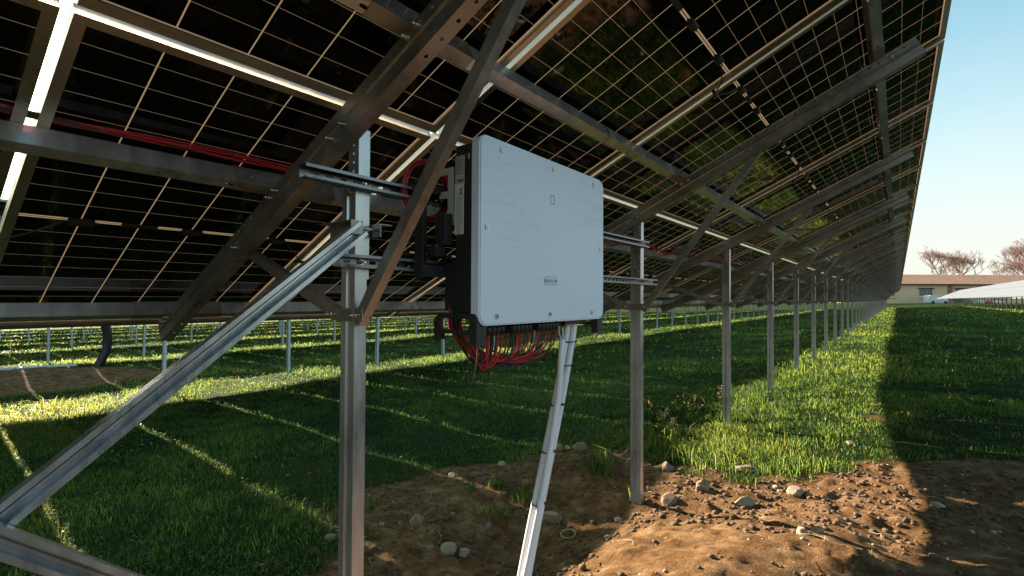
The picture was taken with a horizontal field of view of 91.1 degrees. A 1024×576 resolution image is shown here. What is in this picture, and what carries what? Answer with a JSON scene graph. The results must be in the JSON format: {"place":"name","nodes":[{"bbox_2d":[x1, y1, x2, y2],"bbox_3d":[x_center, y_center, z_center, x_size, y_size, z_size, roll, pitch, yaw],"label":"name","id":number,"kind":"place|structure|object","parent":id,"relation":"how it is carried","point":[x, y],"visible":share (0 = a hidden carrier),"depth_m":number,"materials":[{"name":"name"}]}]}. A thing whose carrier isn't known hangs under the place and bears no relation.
{"place":"outdoors","nodes":[
{"label":"outdoors","id":0,"kind":"place"},
{"bbox_2d":[0,303,1023,575],"bbox_3d":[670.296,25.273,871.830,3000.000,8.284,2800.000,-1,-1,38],"label":"ground","id":1,"kind":"structure","parent":0,"point":[674,553],"depth_m":3.84,"materials":[{"name":"soil"}]},
{"bbox_2d":[0,199,7,221],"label":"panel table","id":2,"kind":"object","parent":1,"relation":"on","point":[3,202],"depth_m":6.22,"materials":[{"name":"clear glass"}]},
{"bbox_2d":[0,364,76,369],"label":"plank","id":3,"kind":"object","parent":1,"relation":"on","point":[47,366],"visible":0.89,"depth_m":10.70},
{"bbox_2d":[46,328,49,362],"bbox_3d":[-13.238,1.944,14.342,0.080,3.280,0.052,-1,-1,35],"label":"row post","id":4,"kind":"object","parent":1,"relation":"on","point":[48,346],"visible":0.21,"depth_m":14.32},
{"bbox_2d":[92,326,112,367],"bbox_3d":[-10.330,1.342,12.636,0.200,1.679,0.466,-1,-1,38],"label":"black pipe","id":5,"kind":"object","parent":1,"relation":"on","point":[102,358],"visible":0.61,"depth_m":12.64,"materials":[{"name":"plastic"}]},
{"bbox_2d":[161,341,166,372],"bbox_3d":[-6.180,1.514,8.923,0.082,3.280,0.052,0,-2,39],"label":"row post","id":6,"kind":"object","parent":1,"relation":"on","point":[164,353],"depth_m":8.91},
{"bbox_2d":[286,320,290,373],"bbox_3d":[-4.780,1.556,10.745,0.081,3.280,0.051,0,-1,39],"label":"row post","id":7,"kind":"object","parent":1,"relation":"on","point":[288,344],"visible":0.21,"depth_m":10.74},
{"bbox_2d":[158,0,525,575],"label":"support frame","id":8,"kind":"object","parent":1,"relation":"on","point":[400,67],"visible":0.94,"depth_m":1.65,"materials":[{"name":"metal"}]},
{"bbox_2d":[0,219,391,526],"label":"diagonal strut","id":9,"kind":"object","parent":8,"relation":"attached to","point":[24,498],"visible":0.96,"depth_m":1.19,"materials":[{"name":"metal"}]},
{"bbox_2d":[0,522,143,575],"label":"diagonal strut","id":10,"kind":"object","parent":9,"relation":"attached to","point":[27,551],"depth_m":0.99,"materials":[{"name":"metal"}]},
{"bbox_2d":[0,301,418,321],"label":"purlin","id":11,"kind":"object","parent":8,"relation":"on","point":[62,311],"visible":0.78,"depth_m":2.43,"materials":[{"name":"metal"}]},
{"bbox_2d":[0,0,61,239],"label":"solar panel","id":12,"kind":"object","parent":11,"relation":"on","point":[26,28],"visible":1,"depth_m":1.23,"materials":[{"name":"black glass"}]},
{"bbox_2d":[0,2,430,329],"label":"solar panel","id":13,"kind":"object","parent":11,"relation":"on","point":[117,236],"visible":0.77,"depth_m":1.80,"materials":[{"name":"black glass"}]},
{"bbox_2d":[264,133,464,320],"bbox_3d":[-0.597,-0.189,3.106,1.893,0.076,1.301,-31,-19,33],"label":"solar panel","id":14,"kind":"object","parent":11,"relation":"on","point":[402,286],"visible":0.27,"depth_m":3.06,"materials":[{"name":"black glass"}]},
{"bbox_2d":[390,194,638,316],"bbox_3d":[0.104,-0.167,4.017,1.893,0.076,1.301,-31,-19,33],"label":"solar panel","id":15,"kind":"object","parent":11,"relation":"on","point":[614,209],"visible":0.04,"depth_m":3.79,"materials":[{"name":"black glass"}]},
{"bbox_2d":[0,120,454,225],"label":"purlin","id":16,"kind":"object","parent":8,"relation":"on","point":[33,140],"visible":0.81,"depth_m":1.61,"materials":[{"name":"metal"}]},
{"bbox_2d":[0,103,342,180],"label":"cable bundle","id":17,"kind":"object","parent":16,"relation":"on","point":[6,108],"visible":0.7,"depth_m":1.60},
{"bbox_2d":[299,162,649,247],"bbox_3d":[0.161,-0.323,2.489,0.041,0.041,2.550,-1,-1,38],"label":"slotted rail","id":18,"kind":"object","parent":8,"relation":"attached to","point":[306,169],"visible":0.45,"depth_m":1.66,"materials":[{"name":"metal"}]},
{"bbox_2d":[401,158,447,221],"bbox_3d":[-0.317,-0.364,1.867,0.048,0.241,0.244,-1,-1,38],"label":"cable coil","id":19,"kind":"object","parent":18,"relation":"hanging from","point":[411,167],"visible":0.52,"depth_m":1.83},
{"bbox_2d":[412,135,602,345],"bbox_3d":[0.061,-0.160,2.132,0.249,0.733,1.062,-1,-1,38],"label":"inverter","id":20,"kind":"object","parent":18,"relation":"attached to","point":[528,232],"visible":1,"depth_m":1.87,"materials":[{"name":"white paint"}]},
{"bbox_2d":[448,306,556,371],"bbox_3d":[0.002,0.179,2.001,0.578,0.280,0.112,1,-2,-45],"label":"cable harness","id":21,"kind":"object","parent":20,"relation":"hanging from","point":[487,359],"visible":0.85,"depth_m":1.94,"materials":[{"name":"plastic"}]},
{"bbox_2d":[517,324,570,575],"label":"smooth conduit","id":22,"kind":"object","parent":20,"relation":"attached to","point":[534,501],"visible":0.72,"depth_m":2.13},
{"bbox_2d":[529,324,576,575],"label":"smooth conduit","id":23,"kind":"object","parent":20,"relation":"attached to","point":[570,350],"visible":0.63,"depth_m":2.25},
{"bbox_2d":[336,0,645,161],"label":"purlin","id":24,"kind":"object","parent":8,"relation":"on","point":[396,16],"visible":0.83,"depth_m":1.82,"materials":[{"name":"metal"}]},
{"bbox_2d":[76,0,574,132],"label":"solar panel","id":25,"kind":"object","parent":24,"relation":"on","point":[335,49],"visible":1,"depth_m":1.51,"materials":[{"name":"black glass"}]},
{"bbox_2d":[438,0,842,175],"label":"solar panel","id":26,"kind":"object","parent":24,"relation":"on","point":[635,71],"visible":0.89,"depth_m":2.16,"materials":[{"name":"black glass"}]},
{"bbox_2d":[332,253,657,284],"bbox_3d":[0.240,-0.063,2.589,0.041,0.041,2.585,-1,-1,38],"label":"slotted rail","id":27,"kind":"object","parent":8,"relation":"attached to","point":[364,260],"visible":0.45,"depth_m":1.75,"materials":[{"name":"metal"}]},
{"bbox_2d":[375,317,378,364],"bbox_3d":[-3.377,1.599,12.571,0.080,3.280,0.050,-1,-2,37],"label":"row post","id":28,"kind":"object","parent":1,"relation":"on","point":[377,341],"visible":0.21,"depth_m":12.57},
{"bbox_2d":[410,513,422,525],"bbox_3d":[-0.634,1.552,3.331,0.086,0.083,0.143,1,-1,-13],"label":"stone","id":29,"kind":"object","parent":1,"relation":"on","point":[416,519],"visible":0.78,"depth_m":3.30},
{"bbox_2d":[440,542,456,555],"bbox_3d":[-0.384,1.578,3.033,0.108,0.094,0.120,-13,-15,11],"label":"stone","id":30,"kind":"object","parent":1,"relation":"on","point":[448,548],"visible":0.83,"depth_m":3.00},
{"bbox_2d":[456,475,482,492],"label":"grass tuft","id":31,"kind":"object","parent":1,"relation":"on","point":[470,487],"visible":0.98,"depth_m":3.87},
{"bbox_2d":[474,501,516,522],"bbox_3d":[-0.099,1.549,3.526,0.310,0.147,0.314,-1,-1,38],"label":"grass tuft","id":32,"kind":"object","parent":1,"relation":"on","point":[495,509],"visible":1,"depth_m":3.51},
{"bbox_2d":[486,468,513,489],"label":"grass tuft","id":33,"kind":"object","parent":1,"relation":"on","point":[500,485],"visible":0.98,"depth_m":3.94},
{"bbox_2d":[8,382,1007,564],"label":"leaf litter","id":34,"kind":"object","parent":1,"relation":"on","point":[335,435],"visible":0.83,"depth_m":5.01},
{"bbox_2d":[0,305,1023,426],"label":"grass","id":35,"kind":"structure","parent":1,"relation":"on","point":[1012,344],"depth_m":13.99,"materials":[{"name":"plant"}]},
{"bbox_2d":[0,379,1023,575],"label":"clover","id":36,"kind":"object","parent":1,"relation":"on","point":[254,561],"visible":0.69,"depth_m":4.29,"materials":[{"name":"green plant"}]},
{"bbox_2d":[506,472,560,509],"bbox_3d":[0.166,1.511,3.774,0.486,0.264,0.455,1,-1,-31],"label":"grass tuft","id":37,"kind":"object","parent":1,"relation":"on","point":[527,494],"visible":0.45,"depth_m":3.78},
{"bbox_2d":[522,339,564,575],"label":"corrugated conduit","id":38,"kind":"object","parent":1,"relation":"on","point":[542,492],"visible":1,"depth_m":2.12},
{"bbox_2d":[543,510,561,523],"bbox_3d":[0.285,1.626,3.527,0.143,0.102,0.137,-1,-2,43],"label":"stone","id":39,"kind":"object","parent":1,"relation":"on","point":[551,517],"visible":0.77,"depth_m":3.49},
{"bbox_2d":[573,442,586,451],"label":"stone","id":40,"kind":"object","parent":1,"relation":"on","point":[583,444],"visible":0.78,"depth_m":4.63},
{"bbox_2d":[558,427,652,478],"bbox_3d":[0.668,1.360,4.162,0.907,0.386,0.932,1,-2,-42],"label":"grass tuft","id":41,"kind":"object","parent":1,"relation":"on","point":[600,468],"visible":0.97,"depth_m":4.13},
{"bbox_2d":[645,400,670,433],"bbox_3d":[1.478,1.331,5.106,0.254,0.356,0.202,0,-1,6],"label":"weed","id":42,"kind":"object","parent":1,"relation":"on","point":[655,419],"visible":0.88,"depth_m":5.11,"materials":[{"name":"green plant"}]},
{"bbox_2d":[303,448,1023,575],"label":"soil clods","id":43,"kind":"object","parent":1,"relation":"on","point":[848,566],"visible":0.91,"depth_m":3.27,"materials":[{"name":"soil"}]},
{"bbox_2d":[655,414,679,440],"bbox_3d":[1.504,1.359,4.809,0.241,0.280,0.172,1,-1,-36],"label":"weed","id":44,"kind":"object","parent":1,"relation":"on","point":[670,433],"visible":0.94,"depth_m":4.80,"materials":[{"name":"green plant"}]},
{"bbox_2d":[661,492,678,507],"bbox_3d":[1.076,1.465,3.442,0.111,0.077,0.186,18,18,32],"label":"stone","id":45,"kind":"object","parent":1,"relation":"on","point":[668,499],"visible":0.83,"depth_m":3.42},
{"bbox_2d":[326,438,1023,575],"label":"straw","id":46,"kind":"object","parent":1,"relation":"on","point":[746,531],"visible":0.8,"depth_m":2.88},
{"bbox_2d":[675,393,700,428],"bbox_3d":[1.888,1.289,5.285,0.320,0.388,0.287,1,-1,-39],"label":"weed","id":47,"kind":"object","parent":1,"relation":"on","point":[690,414],"visible":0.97,"depth_m":5.28,"materials":[{"name":"green plant"}]},
{"bbox_2d":[364,456,1023,575],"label":"gravel","id":48,"kind":"structure","parent":1,"relation":"on","point":[873,544],"depth_m":2.93,"materials":[{"name":"stone"}]},
{"bbox_2d":[465,37,925,504],"bbox_3d":[0.845,0.505,3.483,3.153,3.535,0.120,-1,-1,38],"label":"support frame","id":49,"kind":"object","parent":1,"relation":"on","point":[891,63],"visible":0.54,"depth_m":3.23,"materials":[{"name":"metal"}]},
{"bbox_2d":[416,300,644,311],"bbox_3d":[0.667,0.182,5.718,0.066,0.070,4.594,-31,-19,33],"label":"purlin","id":50,"kind":"object","parent":49,"relation":"on","point":[431,305],"visible":0.02,"depth_m":4.01,"materials":[{"name":"metal"}]},
{"bbox_2d":[603,214,696,279],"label":"solar panel","id":51,"kind":"object","parent":50,"relation":"on","point":[661,232],"visible":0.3,"depth_m":4.70,"materials":[{"name":"black glass"}]},
{"bbox_2d":[603,228,727,296],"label":"solar panel","id":52,"kind":"object","parent":50,"relation":"on","point":[707,240],"visible":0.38,"depth_m":5.65,"materials":[{"name":"black glass"}]},
{"bbox_2d":[612,244,752,308],"bbox_3d":[2.206,-0.103,6.752,1.893,0.076,1.301,-31,-19,33],"label":"solar panel","id":53,"kind":"object","parent":50,"relation":"on","point":[696,271],"visible":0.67,"depth_m":6.84,"materials":[{"name":"black glass"}]},
{"bbox_2d":[603,243,721,269],"bbox_3d":[1.507,-0.328,5.084,0.066,0.070,4.594,-31,-19,33],"label":"purlin","id":54,"kind":"object","parent":49,"relation":"on","point":[625,249],"visible":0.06,"depth_m":4.91,"materials":[{"name":"metal"}]},
{"bbox_2d":[608,241,721,263],"bbox_3d":[1.488,-0.371,5.008,0.068,0.076,5.041,-1,-1,38],"label":"cable bundle","id":55,"kind":"object","parent":54,"relation":"on","point":[667,253],"visible":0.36,"depth_m":5.02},
{"bbox_2d":[640,148,786,237],"bbox_3d":[2.125,-0.703,4.617,0.066,0.070,4.594,-31,-19,33],"label":"purlin","id":56,"kind":"object","parent":49,"relation":"on","point":[661,166],"visible":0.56,"depth_m":3.62,"materials":[{"name":"metal"}]},
{"bbox_2d":[590,0,951,205],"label":"solar panel","id":57,"kind":"object","parent":56,"relation":"on","point":[823,53],"visible":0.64,"depth_m":2.77,"materials":[{"name":"black glass"}]},
{"bbox_2d":[658,39,944,227],"bbox_3d":[2.182,-0.983,3.890,1.893,0.076,1.301,-31,-19,33],"label":"solar panel","id":58,"kind":"object","parent":56,"relation":"on","point":[910,88],"visible":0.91,"depth_m":3.78,"materials":[{"name":"black glass"}]},
{"bbox_2d":[706,102,932,238],"bbox_3d":[2.882,-0.961,4.801,1.893,0.076,1.301,-31,-19,33],"label":"solar panel","id":59,"kind":"object","parent":56,"relation":"on","point":[910,131],"visible":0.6,"depth_m":4.67,"materials":[{"name":"black glass"}]},
{"bbox_2d":[742,141,926,247],"bbox_3d":[3.583,-0.940,5.713,1.893,0.076,1.301,-31,-19,33],"label":"solar panel","id":60,"kind":"object","parent":56,"relation":"on","point":[915,162],"visible":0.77,"depth_m":5.80,"materials":[{"name":"black glass"}]},
{"bbox_2d":[861,0,891,190],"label":"purlin","id":61,"kind":"object","parent":49,"relation":"on","point":[872,15],"visible":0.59,"depth_m":2.92,"materials":[{"name":"metal"}]},
{"bbox_2d":[696,479,710,490],"bbox_3d":[1.368,1.431,3.602,0.104,0.113,0.120,0,-1,31],"label":"stone","id":62,"kind":"object","parent":1,"relation":"on","point":[702,485],"visible":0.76,"depth_m":3.58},
{"bbox_2d":[665,433,760,475],"bbox_3d":[1.782,1.365,4.352,0.828,0.320,0.912,-1,-1,38],"label":"grass tuft","id":63,"kind":"object","parent":1,"relation":"on","point":[719,452],"visible":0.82,"depth_m":4.31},
{"bbox_2d":[734,496,755,506],"bbox_3d":[1.537,1.429,3.335,0.160,0.082,0.090,-3,-8,-21],"label":"stone","id":64,"kind":"object","parent":1,"relation":"on","point":[746,501],"visible":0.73,"depth_m":3.31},
{"bbox_2d":[736,464,760,472],"bbox_3d":[1.910,1.468,4.064,0.192,0.076,0.169,6,-14,-23],"label":"stone","id":65,"kind":"object","parent":1,"relation":"on","point":[749,468],"visible":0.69,"depth_m":4.02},
{"bbox_2d":[603,147,914,425],"bbox_3d":[2.247,0.547,5.306,3.153,3.535,0.120,-1,-1,38],"label":"support frame","id":66,"kind":"object","parent":1,"relation":"on","point":[805,206],"visible":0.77,"depth_m":5.25,"materials":[{"name":"metal"}]},
{"bbox_2d":[744,440,820,482],"bbox_3d":[2.160,1.361,4.062,0.596,0.266,0.833,-1,-1,38],"label":"grass tuft","id":67,"kind":"object","parent":1,"relation":"on","point":[776,465],"visible":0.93,"depth_m":3.99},
{"bbox_2d":[660,192,909,390],"bbox_3d":[3.648,0.590,7.130,3.153,3.535,0.120,-1,-1,38],"label":"support frame","id":68,"kind":"object","parent":1,"relation":"on","point":[831,231],"visible":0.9,"depth_m":7.11,"materials":[{"name":"metal"}]},
{"bbox_2d":[651,300,715,305],"bbox_3d":[3.470,0.268,9.364,0.066,0.070,4.594,-31,-19,33],"label":"purlin","id":69,"kind":"object","parent":68,"relation":"on","point":[665,302],"visible":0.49,"depth_m":8.81,"materials":[{"name":"metal"}]},
{"bbox_2d":[650,247,769,307],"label":"solar panel","id":70,"kind":"object","parent":69,"relation":"on","point":[750,257],"visible":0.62,"depth_m":7.60,"materials":[{"name":"black glass"}]},
{"bbox_2d":[678,258,783,306],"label":"solar panel","id":71,"kind":"object","parent":69,"relation":"on","point":[738,279],"visible":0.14,"depth_m":8.89,"materials":[{"name":"black glass"}]},
{"bbox_2d":[684,259,794,306],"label":"solar panel","id":72,"kind":"object","parent":69,"relation":"on","point":[777,267],"visible":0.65,"depth_m":9.45,"materials":[{"name":"black glass"}]},
{"bbox_2d":[731,266,784,279],"bbox_3d":[4.310,-0.243,8.730,0.066,0.070,4.594,-31,-19,33],"label":"purlin","id":73,"kind":"object","parent":68,"relation":"on","point":[733,269],"visible":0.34,"depth_m":8.31,"materials":[{"name":"metal"}]},
{"bbox_2d":[787,236,828,260],"bbox_3d":[4.928,-0.618,8.264,0.066,0.070,4.594,-31,-19,33],"label":"purlin","id":74,"kind":"object","parent":68,"relation":"on","point":[792,240],"visible":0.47,"depth_m":7.72,"materials":[{"name":"metal"}]},
{"bbox_2d":[756,167,921,253],"bbox_3d":[4.284,-0.919,6.624,1.893,0.076,1.301,-31,-19,33],"label":"solar panel","id":75,"kind":"object","parent":74,"relation":"on","point":[900,185],"visible":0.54,"depth_m":6.58,"materials":[{"name":"black glass"}]},
{"bbox_2d":[786,200,915,262],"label":"solar panel","id":76,"kind":"object","parent":74,"relation":"on","point":[909,207],"visible":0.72,"depth_m":8.46,"materials":[{"name":"black glass"}]},
{"bbox_2d":[783,185,918,258],"bbox_3d":[4.985,-0.897,7.536,1.893,0.076,1.301,-31,-19,33],"label":"solar panel","id":77,"kind":"object","parent":74,"relation":"on","point":[912,193],"visible":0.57,"depth_m":7.72,"materials":[{"name":"black glass"}]},
{"bbox_2d":[798,211,913,263],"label":"solar panel","id":78,"kind":"object","parent":74,"relation":"on","point":[908,216],"visible":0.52,"depth_m":8.97,"materials":[{"name":"black glass"}]},
{"bbox_2d":[884,186,893,231],"bbox_3d":[5.761,-1.124,7.635,0.066,0.070,4.594,-31,-19,33],"label":"purlin","id":79,"kind":"object","parent":68,"relation":"on","point":[888,194],"visible":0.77,"depth_m":7.04,"materials":[{"name":"metal"}]},
{"bbox_2d":[786,486,803,496],"bbox_3d":[1.980,1.427,3.518,0.100,0.063,0.088,1,-1,-20],"label":"stone","id":80,"kind":"object","parent":1,"relation":"on","point":[795,491],"visible":0.98,"depth_m":3.50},
{"bbox_2d":[704,216,906,370],"bbox_3d":[5.050,0.633,8.953,3.153,3.535,0.120,-1,-1,38],"label":"support frame","id":81,"kind":"object","parent":1,"relation":"on","point":[846,246],"visible":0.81,"depth_m":8.92,"materials":[{"name":"metal"}]},
{"bbox_2d":[735,232,904,359],"bbox_3d":[6.451,0.675,10.776,3.153,3.535,0.120,-1,-1,38],"label":"support frame","id":82,"kind":"object","parent":1,"relation":"on","point":[853,256],"visible":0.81,"depth_m":10.75,"materials":[{"name":"metal"}]},
{"bbox_2d":[757,243,903,350],"bbox_3d":[7.853,0.718,12.599,3.153,3.535,0.120,-1,-1,38],"label":"support frame","id":83,"kind":"object","parent":1,"relation":"on","point":[860,263],"visible":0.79,"depth_m":12.56,"materials":[{"name":"metal"}]},
{"bbox_2d":[731,300,765,303],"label":"purlin","id":84,"kind":"object","parent":83,"relation":"on","point":[739,301],"visible":0.33,"depth_m":12.02,"materials":[{"name":"metal"}]},
{"bbox_2d":[732,267,811,299],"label":"solar panel","id":85,"kind":"object","parent":84,"relation":"on","point":[764,287],"visible":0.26,"depth_m":11.36,"materials":[{"name":"black glass"}]},
{"bbox_2d":[747,272,823,304],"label":"solar panel","id":86,"kind":"object","parent":84,"relation":"on","point":[808,279],"visible":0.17,"depth_m":13.33,"materials":[{"name":"black glass"}]},
{"bbox_2d":[827,258,846,271],"bbox_3d":[7.731,-0.533,11.910,0.066,0.070,4.594,-31,-19,33],"label":"purlin","id":87,"kind":"object","parent":83,"relation":"on","point":[838,266],"visible":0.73,"depth_m":11.53,"materials":[{"name":"metal"}]},
{"bbox_2d":[808,219,912,268],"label":"solar panel","id":88,"kind":"object","parent":87,"relation":"on","point":[876,238],"visible":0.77,"depth_m":10.34,"materials":[{"name":"black glass"}]},
{"bbox_2d":[814,227,910,269],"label":"solar panel","id":89,"kind":"object","parent":87,"relation":"on","point":[906,231],"visible":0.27,"depth_m":10.89,"materials":[{"name":"black glass"}]},
{"bbox_2d":[823,233,909,272],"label":"solar panel","id":90,"kind":"object","parent":87,"relation":"on","point":[877,249],"visible":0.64,"depth_m":12.27,"materials":[{"name":"black glass"}]},
{"bbox_2d":[827,238,908,273],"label":"solar panel","id":91,"kind":"object","parent":87,"relation":"on","point":[905,241],"visible":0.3,"depth_m":12.84,"materials":[{"name":"black glass"}]},
{"bbox_2d":[774,250,902,344],"bbox_3d":[9.255,0.760,14.422,3.153,3.535,0.120,-1,-1,38],"label":"support frame","id":92,"kind":"object","parent":1,"relation":"on","point":[864,268],"visible":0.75,"depth_m":14.39,"materials":[{"name":"metal"}]},
{"bbox_2d":[787,256,902,339],"bbox_3d":[10.661,0.803,16.251,3.153,3.535,0.104,-1,-1,38],"label":"support frame","id":93,"kind":"object","parent":1,"relation":"on","point":[869,271],"visible":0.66,"depth_m":16.20,"materials":[{"name":"metal"}]},
{"bbox_2d":[799,261,901,335],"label":"support frame","id":94,"kind":"object","parent":1,"relation":"on","point":[847,284],"visible":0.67,"depth_m":18.02,"materials":[{"name":"metal"}]},
{"bbox_2d":[807,264,901,331],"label":"support frame","id":95,"kind":"object","parent":1,"relation":"on","point":[852,295],"visible":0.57,"depth_m":19.86,"materials":[{"name":"metal"}]},
{"bbox_2d":[816,267,901,328],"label":"support frame","id":96,"kind":"object","parent":1,"relation":"on","point":[863,283],"visible":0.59,"depth_m":21.69,"materials":[{"name":"metal"}]},
{"bbox_2d":[820,270,900,326],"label":"support frame","id":97,"kind":"object","parent":1,"relation":"on","point":[879,280],"visible":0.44,"depth_m":23.47,"materials":[{"name":"metal"}]},
{"bbox_2d":[830,275,900,323],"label":"support frame","id":98,"kind":"object","parent":1,"relation":"on","point":[881,283],"visible":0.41,"depth_m":27.15,"materials":[{"name":"metal"}]},
{"bbox_2d":[832,273,900,323],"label":"support frame","id":99,"kind":"object","parent":1,"relation":"on","point":[871,292],"visible":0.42,"depth_m":25.26,"materials":[{"name":"metal"}]},
{"bbox_2d":[838,278,900,319],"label":"support frame","id":100,"kind":"object","parent":1,"relation":"on","point":[873,296],"visible":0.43,"depth_m":30.80,"materials":[{"name":"metal"}]},
{"bbox_2d":[840,277,900,321],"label":"support frame","id":101,"kind":"object","parent":1,"relation":"on","point":[873,295],"visible":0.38,"depth_m":28.98,"materials":[{"name":"metal"}]},
{"bbox_2d":[923,295,947,302],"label":"white van","id":102,"kind":"object","parent":1,"relation":"on","point":[930,298],"visible":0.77,"depth_m":120.94,"materials":[{"name":"paint"}]},
{"bbox_2d":[918,249,960,274],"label":"bare tree","id":103,"kind":"object","parent":1,"relation":"on","point":[939,257],"visible":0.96,"depth_m":150.92,"materials":[{"name":"brown plant"}]},
{"bbox_2d":[947,249,996,274],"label":"bare tree","id":104,"kind":"object","parent":1,"relation":"on","point":[962,261],"visible":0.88,"depth_m":148.82,"materials":[{"name":"brown plant"}]},
{"bbox_2d":[936,280,1023,298],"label":"panel table","id":105,"kind":"object","parent":1,"relation":"on","point":[1013,289],"visible":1,"depth_m":47.57,"materials":[{"name":"metal"}]},
{"bbox_2d":[988,253,1023,274],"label":"bare tree","id":106,"kind":"object","parent":1,"relation":"on","point":[1019,266],"visible":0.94,"depth_m":148.68,"materials":[{"name":"brown plant"}]},
{"bbox_2d":[996,238,1023,274],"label":"bare tree","id":107,"kind":"object","parent":1,"relation":"on","point":[1019,250],"visible":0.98,"depth_m":152.10,"materials":[{"name":"brown plant"}]},
{"bbox_2d":[0,375,1023,575],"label":"grass","id":108,"kind":"structure","parent":0,"point":[744,392],"depth_m":5.10,"materials":[{"name":"plant"}]},
{"bbox_2d":[1,0,1023,274],"label":"sky","id":109,"kind":"structure","parent":0,"point":[970,195],"materials":[{"name":"blue"}]},
{"bbox_2d":[840,275,1023,303],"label":"farm building","id":110,"kind":"structure","parent":0,"point":[915,288],"depth_m":127.99,"materials":[{"name":"clay tile"},{"name":"painted plaster"},{"name":"glass"}]},
{"bbox_2d":[918,288,934,295],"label":"window","id":111,"kind":"structure","parent":110,"relation":"in","point":[922,291],"depth_m":128.15,"materials":[{"name":"grey glass"}]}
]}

